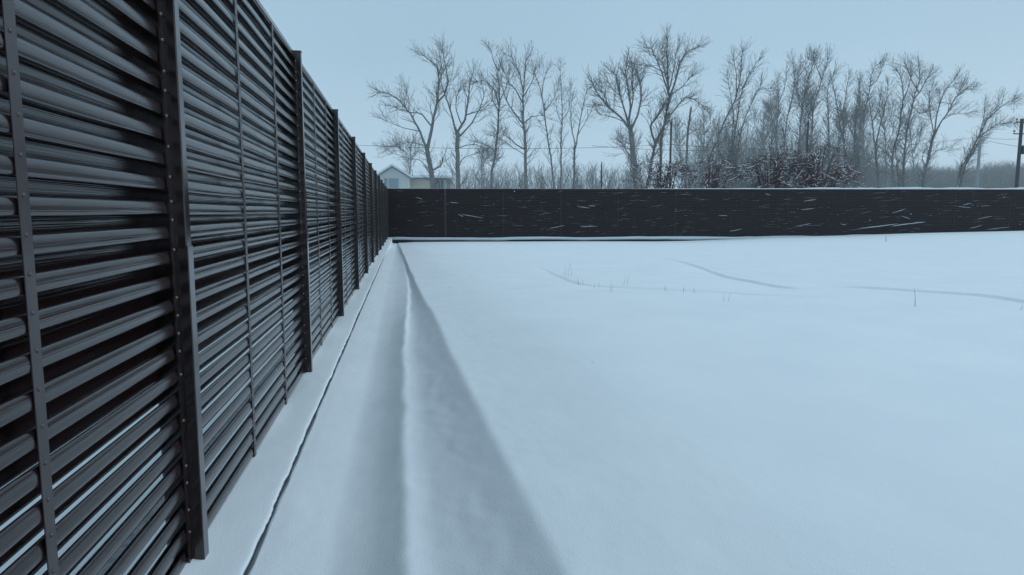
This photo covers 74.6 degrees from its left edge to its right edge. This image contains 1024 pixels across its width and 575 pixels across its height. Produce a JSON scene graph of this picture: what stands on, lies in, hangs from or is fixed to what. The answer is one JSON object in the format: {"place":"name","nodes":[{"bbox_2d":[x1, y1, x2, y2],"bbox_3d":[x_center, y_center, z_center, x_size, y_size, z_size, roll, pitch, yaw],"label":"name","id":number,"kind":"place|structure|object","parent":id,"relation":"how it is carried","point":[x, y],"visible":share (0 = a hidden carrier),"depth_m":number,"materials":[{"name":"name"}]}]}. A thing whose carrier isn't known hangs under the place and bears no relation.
{"place":"outdoors","nodes":[
{"label":"outdoors","id":0,"kind":"place"},
{"bbox_2d":[0,239,368,574],"bbox_3d":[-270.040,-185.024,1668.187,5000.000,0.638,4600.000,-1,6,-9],"label":"ground","id":1,"kind":"structure","parent":0,"point":[64,548],"depth_m":3.41,"materials":[{"name":"white snow"}]},
{"bbox_2d":[0,0,391,574],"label":"louvre fence","id":2,"kind":"object","parent":1,"relation":"on","point":[183,183],"visible":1,"depth_m":2.24,"materials":[{"name":"brown metal"}]},
{"bbox_2d":[387,129,424,173],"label":"bare tree","id":3,"kind":"object","parent":1,"relation":"on","point":[410,147],"visible":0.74,"depth_m":102.02,"materials":[{"name":"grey plant"}]},
{"bbox_2d":[367,34,462,187],"bbox_3d":[-8.556,-14.023,60.261,8.592,17.988,5.907,-1,6,-9],"label":"bare tree","id":4,"kind":"object","parent":1,"relation":"on","point":[430,169],"visible":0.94,"depth_m":59.98,"materials":[{"name":"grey plant"}]},
{"bbox_2d":[434,49,504,187],"bbox_3d":[-3.743,-13.026,60.316,6.700,16.021,5.480,-1,6,-9],"label":"bare tree","id":5,"kind":"object","parent":1,"relation":"on","point":[458,135],"visible":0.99,"depth_m":59.88,"materials":[{"name":"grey plant"}]},
{"bbox_2d":[470,136,504,188],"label":"bare tree","id":6,"kind":"object","parent":1,"relation":"on","point":[481,165],"visible":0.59,"depth_m":104.14,"materials":[{"name":"grey plant"}]},
{"bbox_2d":[461,38,520,188],"bbox_3d":[-1.714,-14.192,62.535,6.384,17.850,3.481,5,8,36],"label":"bare tree","id":7,"kind":"object","parent":1,"relation":"on","point":[494,155],"visible":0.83,"depth_m":62.09,"materials":[{"name":"grey plant"}]},
{"bbox_2d":[482,37,558,188],"bbox_3d":[-0.245,-13.705,60.296,4.822,17.352,9.262,6,9,44],"label":"bare tree","id":8,"kind":"object","parent":1,"relation":"on","point":[521,110],"visible":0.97,"depth_m":60.42,"materials":[{"name":"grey plant"}]},
{"bbox_2d":[529,57,572,188],"bbox_3d":[3.748,-13.051,61.658,4.447,15.782,3.202,5,8,39],"label":"bare tree","id":9,"kind":"object","parent":1,"relation":"on","point":[547,140],"visible":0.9,"depth_m":61.65,"materials":[{"name":"grey plant"}]},
{"bbox_2d":[548,57,583,188],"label":"bare tree","id":10,"kind":"object","parent":1,"relation":"on","point":[561,141],"visible":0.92,"depth_m":64.28,"materials":[{"name":"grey plant"}]},
{"bbox_2d":[562,80,595,188],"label":"bare tree","id":11,"kind":"object","parent":1,"relation":"on","point":[574,158],"visible":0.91,"depth_m":63.53,"materials":[{"name":"grey plant"}]},
{"bbox_2d":[603,123,642,188],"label":"bare tree","id":12,"kind":"object","parent":1,"relation":"on","point":[624,143],"visible":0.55,"depth_m":102.29,"materials":[{"name":"grey plant"}]},
{"bbox_2d":[581,45,664,188],"bbox_3d":[9.382,-12.623,57.914,7.542,15.840,4.851,-1,6,-9],"label":"bare tree","id":13,"kind":"object","parent":1,"relation":"on","point":[629,126],"visible":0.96,"depth_m":57.59,"materials":[{"name":"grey plant"}]},
{"bbox_2d":[246,231,1023,574],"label":"yard snow","id":14,"kind":"structure","parent":1,"relation":"on","point":[818,405],"depth_m":3.63,"materials":[{"name":"white snow"}]},
{"bbox_2d":[620,155,703,188],"bbox_3d":[10.871,-6.445,47.503,6.472,5.809,4.200,1,7,13],"label":"snowy shrub","id":15,"kind":"object","parent":1,"relation":"on","point":[665,182],"visible":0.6,"depth_m":47.51,"materials":[{"name":"plant"}]},
{"bbox_2d":[669,119,671,185],"bbox_3d":[13.437,-9.400,57.179,0.198,9.666,0.198,-1,6,-9],"label":"utility pole","id":16,"kind":"object","parent":1,"relation":"on","point":[670,154],"visible":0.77,"depth_m":56.81,"materials":[{"name":"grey wood"}]},
{"bbox_2d":[362,144,670,148],"bbox_3d":[-6.470,-12.221,56.136,39.891,1.236,0.026,0,6,-2],"label":"wire","id":17,"kind":"object","parent":16,"relation":"attached to","point":[535,148],"visible":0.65,"depth_m":56.32,"materials":[{"name":"grey metal"}]},
{"bbox_2d":[600,146,690,150],"bbox_3d":[13.217,-11.890,57.373,12.796,0.742,0.026,2,7,14],"label":"wire","id":18,"kind":"object","parent":16,"relation":"attached to","point":[652,149],"visible":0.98,"depth_m":57.63,"materials":[{"name":"grey metal"}]},
{"bbox_2d":[624,22,716,188],"bbox_3d":[14.502,-14.084,59.838,9.316,18.244,5.677,-1,6,-9],"label":"bare tree","id":19,"kind":"object","parent":1,"relation":"on","point":[658,139],"visible":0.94,"depth_m":59.16,"materials":[{"name":"grey plant"}]},
{"bbox_2d":[444,111,900,188],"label":"undergrowth","id":20,"kind":"object","parent":1,"relation":"on","point":[746,150],"visible":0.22,"depth_m":117.44,"materials":[{"name":"plant"}]},
{"bbox_2d":[665,113,697,187],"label":"bare tree","id":21,"kind":"object","parent":1,"relation":"on","point":[676,126],"visible":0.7,"depth_m":113.81,"materials":[{"name":"grey plant"}]},
{"bbox_2d":[683,102,713,187],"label":"bare tree","id":22,"kind":"object","parent":1,"relation":"on","point":[687,138],"visible":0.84,"depth_m":58.12,"materials":[{"name":"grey plant"}]},
{"bbox_2d":[388,187,1023,243],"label":"louvre fence","id":23,"kind":"object","parent":1,"relation":"on","point":[469,215],"visible":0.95,"depth_m":34.06,"materials":[{"name":"brown metal"}]},
{"bbox_2d":[689,102,725,187],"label":"bare tree","id":24,"kind":"object","parent":1,"relation":"on","point":[700,137],"visible":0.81,"depth_m":104.22,"materials":[{"name":"grey plant"}]},
{"bbox_2d":[678,150,749,187],"bbox_3d":[13.805,-6.588,47.034,5.166,6.177,4.200,-5,8,-37],"label":"snowy shrub","id":25,"kind":"object","parent":1,"relation":"on","point":[715,184],"visible":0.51,"depth_m":47.06,"materials":[{"name":"plant"}]},
{"bbox_2d":[708,115,739,187],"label":"bare tree","id":26,"kind":"object","parent":1,"relation":"on","point":[728,138],"visible":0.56,"depth_m":110.05,"materials":[{"name":"grey plant"}]},
{"bbox_2d":[694,36,783,187],"bbox_3d":[21.463,-14.434,63.273,9.273,18.135,4.030,-1,6,-9],"label":"bare tree","id":27,"kind":"object","parent":1,"relation":"on","point":[734,123],"visible":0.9,"depth_m":62.64,"materials":[{"name":"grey plant"}]},
{"bbox_2d":[745,100,779,183],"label":"bare tree","id":28,"kind":"object","parent":1,"relation":"on","point":[765,124],"visible":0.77,"depth_m":105.69,"materials":[{"name":"grey plant"}]},
{"bbox_2d":[729,143,816,187],"bbox_3d":[18.303,-6.768,47.141,6.614,6.516,4.515,-4,8,-34],"label":"snowy shrub","id":29,"kind":"object","parent":1,"relation":"on","point":[775,181],"visible":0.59,"depth_m":46.53,"materials":[{"name":"plant"}]},
{"bbox_2d":[759,83,787,168],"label":"bare tree","id":30,"kind":"object","parent":1,"relation":"on","point":[773,107],"visible":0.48,"depth_m":117.87,"materials":[{"name":"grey plant"}]},
{"bbox_2d":[758,62,792,187],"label":"bare tree","id":31,"kind":"object","parent":1,"relation":"on","point":[777,117],"visible":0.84,"depth_m":77.98,"materials":[{"name":"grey plant"}]},
{"bbox_2d":[775,45,823,185],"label":"bare tree","id":32,"kind":"object","parent":1,"relation":"on","point":[794,67],"visible":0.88,"depth_m":75.73,"materials":[{"name":"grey plant"}]},
{"bbox_2d":[786,74,826,162],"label":"bare tree","id":33,"kind":"object","parent":1,"relation":"on","point":[803,84],"visible":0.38,"depth_m":111.28,"materials":[{"name":"grey plant"}]},
{"bbox_2d":[804,119,808,187],"bbox_3d":[28.198,-10.714,64.517,0.217,10.645,0.217,-1,6,-9],"label":"utility pole","id":34,"kind":"object","parent":1,"relation":"on","point":[807,138],"visible":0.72,"depth_m":64.03,"materials":[{"name":"grey wood"}]},
{"bbox_2d":[789,43,845,183],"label":"bare tree","id":35,"kind":"object","parent":1,"relation":"on","point":[826,118],"visible":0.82,"depth_m":74.32,"materials":[{"name":"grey plant"}]},
{"bbox_2d":[775,139,866,187],"bbox_3d":[21.199,-6.846,46.582,5.956,6.793,5.779,3,7,22],"label":"snowy shrub","id":36,"kind":"object","parent":1,"relation":"on","point":[811,180],"visible":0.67,"depth_m":45.92,"materials":[{"name":"plant"}]},
{"bbox_2d":[826,96,859,186],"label":"bare tree","id":37,"kind":"object","parent":1,"relation":"on","point":[845,123],"visible":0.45,"depth_m":107.47,"materials":[{"name":"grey plant"}]},
{"bbox_2d":[825,64,867,187],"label":"bare tree","id":38,"kind":"object","parent":1,"relation":"on","point":[842,135],"visible":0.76,"depth_m":71.13,"materials":[{"name":"grey plant"}]},
{"bbox_2d":[839,106,870,167],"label":"bare tree","id":39,"kind":"object","parent":1,"relation":"on","point":[849,125],"visible":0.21,"depth_m":120.75,"materials":[{"name":"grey plant"}]},
{"bbox_2d":[847,90,881,183],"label":"bare tree","id":40,"kind":"object","parent":1,"relation":"on","point":[863,123],"visible":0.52,"depth_m":113.34,"materials":[{"name":"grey plant"}]},
{"bbox_2d":[844,51,893,187],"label":"bare tree","id":41,"kind":"object","parent":1,"relation":"on","point":[857,154],"visible":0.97,"depth_m":69.40,"materials":[{"name":"grey plant"}]},
{"bbox_2d":[850,74,896,187],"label":"bare tree","id":42,"kind":"object","parent":1,"relation":"on","point":[875,144],"visible":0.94,"depth_m":71.63,"materials":[{"name":"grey plant"}]},
{"bbox_2d":[872,91,906,187],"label":"bare tree","id":43,"kind":"object","parent":1,"relation":"on","point":[890,109],"visible":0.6,"depth_m":117.02,"materials":[{"name":"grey plant"}]},
{"bbox_2d":[877,50,941,187],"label":"bare tree","id":44,"kind":"object","parent":1,"relation":"on","point":[902,162],"visible":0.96,"depth_m":68.40,"materials":[{"name":"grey plant"}]},
{"bbox_2d":[898,112,932,186],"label":"bare tree","id":45,"kind":"object","parent":1,"relation":"on","point":[919,138],"visible":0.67,"depth_m":123.03,"materials":[{"name":"grey plant"}]},
{"bbox_2d":[823,158,1023,188],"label":"distant wood","id":46,"kind":"object","parent":1,"relation":"on","point":[1003,177],"visible":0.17,"depth_m":240.59,"materials":[{"name":"plant"}]},
{"bbox_2d":[907,63,985,187],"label":"bare tree","id":47,"kind":"object","parent":1,"relation":"on","point":[931,139],"visible":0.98,"depth_m":68.36,"materials":[{"name":"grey plant"}]},
{"bbox_2d":[975,135,981,187],"bbox_3d":[43.617,-9.740,63.045,0.336,9.038,0.336,-1,6,-9],"label":"utility pole","id":48,"kind":"object","parent":1,"relation":"on","point":[978,164],"visible":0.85,"depth_m":62.76,"materials":[{"name":"grey concrete"}]},
{"bbox_2d":[671,137,975,149],"bbox_3d":[28.503,-12.923,59.630,30.640,1.552,0.026,-1,7,-11],"label":"wire","id":49,"kind":"object","parent":48,"relation":"hanging from","point":[815,149],"visible":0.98,"depth_m":59.08,"materials":[{"name":"grey metal"}]},
{"bbox_2d":[953,87,1023,186],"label":"bare tree","id":50,"kind":"object","parent":1,"relation":"on","point":[970,155],"visible":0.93,"depth_m":73.36,"materials":[{"name":"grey plant"}]},
{"bbox_2d":[1013,118,1023,187],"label":"utility pole","id":51,"kind":"object","parent":1,"relation":"on","point":[1020,151],"visible":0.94,"depth_m":56.51,"materials":[{"name":"grey wood"}]},
{"bbox_2d":[377,160,451,187],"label":"house","id":52,"kind":"structure","parent":0,"point":[392,175],"depth_m":68.78,"materials":[{"name":"beige"}]},
{"bbox_2d":[383,178,398,187],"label":"window","id":53,"kind":"structure","parent":52,"relation":"in","point":[389,182],"depth_m":68.16,"materials":[{"name":"grey"}]},
{"bbox_2d":[437,180,443,187],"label":"porch window","id":54,"kind":"structure","parent":52,"relation":"in","point":[438,183],"depth_m":71.10,"materials":[{"name":"grey glass"}]},
{"bbox_2d":[259,0,1023,188],"label":"sky","id":55,"kind":"structure","parent":0,"point":[365,41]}
]}

